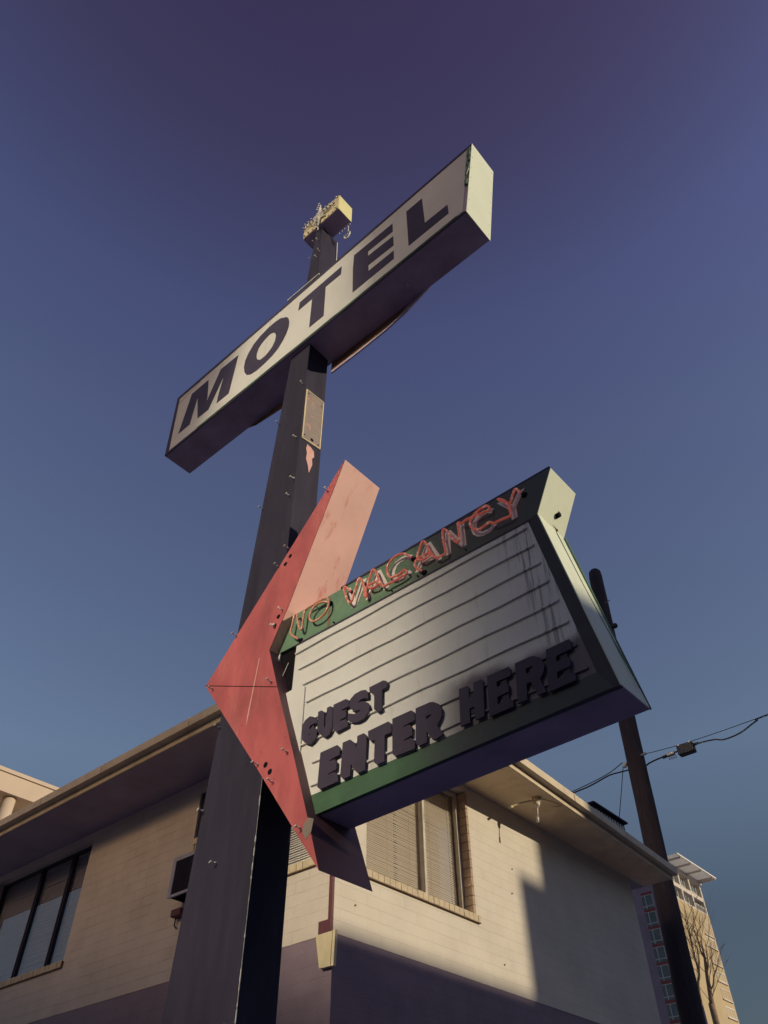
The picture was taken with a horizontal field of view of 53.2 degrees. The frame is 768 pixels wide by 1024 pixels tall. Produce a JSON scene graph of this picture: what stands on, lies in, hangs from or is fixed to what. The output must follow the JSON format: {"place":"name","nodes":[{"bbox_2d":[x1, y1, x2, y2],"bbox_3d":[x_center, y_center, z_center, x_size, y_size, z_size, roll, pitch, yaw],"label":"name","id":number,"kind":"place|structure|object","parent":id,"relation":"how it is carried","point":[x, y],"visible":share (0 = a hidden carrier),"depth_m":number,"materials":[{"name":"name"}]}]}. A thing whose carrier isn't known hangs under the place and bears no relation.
{"place":"outdoors","nodes":[
{"label":"outdoors","id":0,"kind":"place"},
{"bbox_2d":[0,765,58,819],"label":"roofed building","id":1,"kind":"structure","parent":0,"point":[18,791],"depth_m":35.50,"materials":[{"name":"beige paint"}]},
{"bbox_2d":[0,0,767,1023],"label":"sky","id":2,"kind":"structure","parent":0,"point":[165,164],"materials":[{"name":"blue"}]},
{"bbox_2d":[632,852,738,1023],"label":"apartment tower","id":3,"kind":"structure","parent":0,"point":[648,917],"depth_m":145.94,"materials":[{"name":"beige paint"}]},
{"bbox_2d":[641,894,654,909],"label":"window","id":4,"kind":"structure","parent":3,"relation":"in","point":[647,900],"depth_m":149.86,"materials":[{"name":"grey glass"}]},
{"bbox_2d":[645,910,658,926],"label":"window","id":5,"kind":"structure","parent":3,"relation":"in","point":[651,917],"depth_m":147.68,"materials":[{"name":"grey glass"}]},
{"bbox_2d":[649,928,662,944],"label":"window","id":6,"kind":"structure","parent":3,"relation":"in","point":[656,938],"depth_m":145.50,"materials":[{"name":"grey glass"}]},
{"bbox_2d":[653,945,666,962],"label":"window","id":7,"kind":"structure","parent":3,"relation":"in","point":[659,952],"depth_m":143.35,"materials":[{"name":"grey glass"}]},
{"bbox_2d":[657,964,670,980],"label":"window","id":8,"kind":"structure","parent":3,"relation":"in","point":[664,972],"depth_m":141.23,"materials":[{"name":"grey glass"}]},
{"bbox_2d":[661,983,674,1000],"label":"window","id":9,"kind":"structure","parent":3,"relation":"in","point":[668,991],"depth_m":139.11,"materials":[{"name":"grey glass"}]},
{"bbox_2d":[666,1003,678,1020],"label":"window","id":10,"kind":"structure","parent":3,"relation":"in","point":[672,1009],"depth_m":136.95,"materials":[{"name":"grey glass"}]},
{"bbox_2d":[679,876,685,887],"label":"window","id":11,"kind":"structure","parent":3,"relation":"in","point":[681,879],"depth_m":155.30,"materials":[{"name":"grey glass"}]},
{"bbox_2d":[690,883,696,894],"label":"window","id":12,"kind":"structure","parent":3,"relation":"in","point":[693,888],"depth_m":158.04,"materials":[{"name":"grey glass"}]},
{"bbox_2d":[701,919,713,936],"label":"window","id":13,"kind":"structure","parent":3,"relation":"in","point":[701,919],"depth_m":152.19,"materials":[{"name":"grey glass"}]},
{"bbox_2d":[725,1006,736,1019],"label":"window","id":14,"kind":"structure","parent":3,"relation":"in","point":[725,1006],"depth_m":141.80,"materials":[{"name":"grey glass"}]},
{"label":"ground","id":15,"kind":"structure","parent":0,"visible":0},
{"bbox_2d":[0,704,677,1023],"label":"motel building","id":16,"kind":"structure","parent":15,"relation":"on","point":[482,903],"depth_m":9.74,"materials":[{"name":"brick"}]},
{"bbox_2d":[0,845,92,981],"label":"window","id":17,"kind":"structure","parent":16,"relation":"in","point":[54,936],"depth_m":11.23,"materials":[{"name":"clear glass"}]},
{"bbox_2d":[170,907,183,928],"bbox_3d":[-2.371,4.668,8.797,0.170,0.196,0.097,-32,-53,27],"label":"junction box","id":18,"kind":"object","parent":16,"relation":"attached to","point":[176,913],"visible":0.83,"depth_m":8.80,"materials":[{"name":"red paint"}]},
{"bbox_2d":[167,850,194,902],"bbox_3d":[-2.180,4.254,8.957,0.602,0.454,0.322,-32,-53,27],"label":"air conditioner","id":19,"kind":"object","parent":16,"relation":"attached to","point":[180,877],"visible":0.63,"depth_m":8.91,"materials":[{"name":"black"}]},
{"bbox_2d":[192,793,205,850],"bbox_3d":[-2.101,3.998,9.323,0.580,1.330,0.136,-32,-53,27],"label":"window","id":20,"kind":"structure","parent":16,"relation":"in","point":[204,795],"depth_m":9.64,"materials":[{"name":"glass"}]},
{"bbox_2d":[288,827,310,865],"bbox_3d":[-1.135,3.515,8.878,1.350,1.352,0.021,-32,-53,27],"label":"window","id":21,"kind":"structure","parent":16,"relation":"in","point":[300,844],"depth_m":8.45,"materials":[{"name":"metal"}]},
{"bbox_2d":[366,790,464,908],"bbox_3d":[0.315,3.777,9.120,0.095,1.500,1.900,-32,-53,27],"label":"window","id":22,"kind":"structure","parent":16,"relation":"in","point":[423,861],"depth_m":9.16,"materials":[{"name":"metal"}]},
{"bbox_2d":[509,796,561,822],"bbox_3d":[2.086,4.048,10.353,0.898,0.352,0.170,23,-50,-22],"label":"eaves lamp holder","id":23,"kind":"object","parent":16,"relation":"hanging from","point":[536,800],"visible":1,"depth_m":10.36,"materials":[{"name":"beige paint"}]},
{"bbox_2d":[587,800,627,829],"bbox_3d":[3.476,5.073,12.248,0.450,0.443,1.100,-32,-53,27],"label":"rooftop vent","id":24,"kind":"object","parent":16,"relation":"on","point":[614,818],"visible":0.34,"depth_m":12.26,"materials":[{"name":"metal"}]},
{"bbox_2d":[161,144,651,1023],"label":"motel sign","id":25,"kind":"object","parent":15,"relation":"on","point":[445,614],"visible":1,"depth_m":4.80,"materials":[{"name":"metal"}]},
{"bbox_2d":[302,716,317,744],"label":"sign letter","id":26,"kind":"object","parent":25,"relation":"attached to","point":[309,734],"visible":1,"depth_m":4.76,"materials":[{"name":"black paint"}]},
{"bbox_2d":[317,706,332,736],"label":"sign letter","id":27,"kind":"object","parent":25,"relation":"attached to","point":[324,726],"visible":1,"depth_m":4.70,"materials":[{"name":"black paint"}]},
{"bbox_2d":[317,745,340,789],"bbox_3d":[-0.319,1.488,4.467,0.172,0.232,0.012,-32,-53,27],"label":"sign letter","id":28,"kind":"object","parent":25,"relation":"attached to","point":[328,775],"visible":1,"depth_m":4.46,"materials":[{"name":"black paint"}]},
{"bbox_2d":[333,699,349,732],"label":"sign letter","id":29,"kind":"object","parent":25,"relation":"attached to","point":[340,722],"visible":1,"depth_m":4.64,"materials":[{"name":"black paint"}]},
{"bbox_2d":[340,733,367,778],"bbox_3d":[-0.171,1.396,4.377,0.200,0.230,0.012,-32,-53,27],"label":"sign letter","id":30,"kind":"object","parent":25,"relation":"attached to","point":[354,755],"visible":1,"depth_m":4.37,"materials":[{"name":"black paint"}]},
{"bbox_2d":[348,690,370,722],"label":"sign letter","id":31,"kind":"object","parent":25,"relation":"attached to","point":[359,705],"visible":1,"depth_m":4.57,"materials":[{"name":"black paint"}]},
{"bbox_2d":[369,680,387,711],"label":"sign letter","id":32,"kind":"object","parent":25,"relation":"attached to","point":[377,689],"visible":1,"depth_m":4.51,"materials":[{"name":"black paint"}]},
{"bbox_2d":[368,722,391,764],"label":"sign letter","id":33,"kind":"object","parent":25,"relation":"attached to","point":[378,734],"visible":1,"depth_m":4.30,"materials":[{"name":"black paint"}]},
{"bbox_2d":[392,710,415,756],"bbox_3d":[0.111,1.217,4.210,0.165,0.235,0.012,-32,-53,27],"label":"sign letter","id":34,"kind":"object","parent":25,"relation":"attached to","point":[403,742],"visible":1,"depth_m":4.21,"materials":[{"name":"black paint"}]},
{"bbox_2d":[416,702,443,745],"bbox_3d":[0.244,1.134,4.130,0.189,0.232,0.012,-32,-53,27],"label":"sign letter","id":35,"kind":"object","parent":25,"relation":"attached to","point":[426,726],"visible":1,"depth_m":4.12,"materials":[{"name":"black paint"}]},
{"bbox_2d":[459,679,485,726],"bbox_3d":[0.461,0.995,4.001,0.167,0.219,0.012,-32,-53,27],"label":"sign letter","id":36,"kind":"object","parent":25,"relation":"attached to","point":[472,703],"visible":1,"depth_m":3.99,"materials":[{"name":"black paint"}]},
{"bbox_2d":[487,667,513,716],"bbox_3d":[0.595,0.917,3.916,0.158,0.231,0.012,-32,-53,27],"label":"sign letter","id":37,"kind":"object","parent":25,"relation":"attached to","point":[495,693],"visible":1,"depth_m":3.91,"materials":[{"name":"black paint"}]},
{"bbox_2d":[515,656,546,703],"bbox_3d":[0.734,0.828,3.833,0.184,0.229,0.012,-32,-53,27],"label":"sign letter","id":38,"kind":"object","parent":25,"relation":"attached to","point":[535,665],"visible":1,"depth_m":3.83,"materials":[{"name":"black paint"}]},
{"bbox_2d":[546,639,576,692],"bbox_3d":[0.863,0.751,3.753,0.168,0.235,0.012,-32,-53,27],"label":"sign letter","id":39,"kind":"object","parent":25,"relation":"attached to","point":[555,667],"visible":1,"depth_m":3.75,"materials":[{"name":"black paint"}]},
{"bbox_2d":[589,568,705,1023],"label":"utility pole","id":40,"kind":"object","parent":15,"relation":"on","point":[686,992],"visible":0.79,"depth_m":13.89,"materials":[{"name":"brown wood"}]},
{"bbox_2d":[572,762,622,791],"bbox_3d":[1.897,7.192,17.504,8.053,0.388,0.104,-32,-53,27],"label":"overhead cable","id":41,"kind":"object","parent":40,"relation":"attached to","point":[598,778],"visible":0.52,"depth_m":16.02,"materials":[{"name":"black rubber"}]},
{"bbox_2d":[573,770,627,792],"bbox_3d":[1.952,7.253,17.436,8.143,0.296,0.120,-32,-53,28],"label":"overhead cable","id":42,"kind":"object","parent":40,"relation":"attached to","point":[600,780],"visible":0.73,"depth_m":15.93,"materials":[{"name":"black rubber"}]},
{"bbox_2d":[619,770,622,816],"bbox_3d":[3.848,9.148,13.493,0.048,8.706,3.287,33,-54,-29],"label":"guy wire","id":43,"kind":"object","parent":40,"relation":"attached to","point":[621,793],"visible":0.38,"depth_m":15.47,"materials":[{"name":"black metal"}]},
{"bbox_2d":[644,751,676,767],"bbox_3d":[5.540,4.945,15.303,0.745,0.165,0.067,-26,-50,23],"label":"overhead cable","id":44,"kind":"object","parent":40,"relation":"attached to","point":[646,765],"visible":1,"depth_m":15.37,"materials":[{"name":"black rubber"}]},
{"bbox_2d":[662,751,676,759],"bbox_3d":[5.681,4.866,15.252,0.280,0.137,0.080,-32,-53,27],"label":"cable terminal","id":45,"kind":"object","parent":44,"relation":"attached to","point":[670,754],"visible":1,"depth_m":15.23,"materials":[{"name":"metal"}]},
{"bbox_2d":[647,719,754,753],"bbox_3d":[9.658,2.174,13.052,11.442,0.367,0.088,-31,-53,27],"label":"overhead cable","id":46,"kind":"object","parent":40,"relation":"attached to","point":[703,737],"visible":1,"depth_m":14.98,"materials":[{"name":"black rubber"}]},
{"bbox_2d":[676,740,697,756],"bbox_3d":[5.997,4.641,15.089,0.430,0.227,0.160,-32,-53,27],"label":"splice case","id":47,"kind":"object","parent":46,"relation":"hanging from","point":[686,749],"visible":1,"depth_m":15.04,"materials":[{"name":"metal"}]},
{"bbox_2d":[698,714,767,743],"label":"overhead cable","id":48,"kind":"object","parent":47,"relation":"attached to","point":[751,724],"visible":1,"depth_m":14.57,"materials":[{"name":"black rubber"}]},
{"bbox_2d":[655,886,731,1023],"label":"bare tree","id":49,"kind":"object","parent":15,"relation":"on","point":[713,1012],"visible":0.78,"depth_m":49.12,"materials":[{"name":"brown plant"}]}
]}

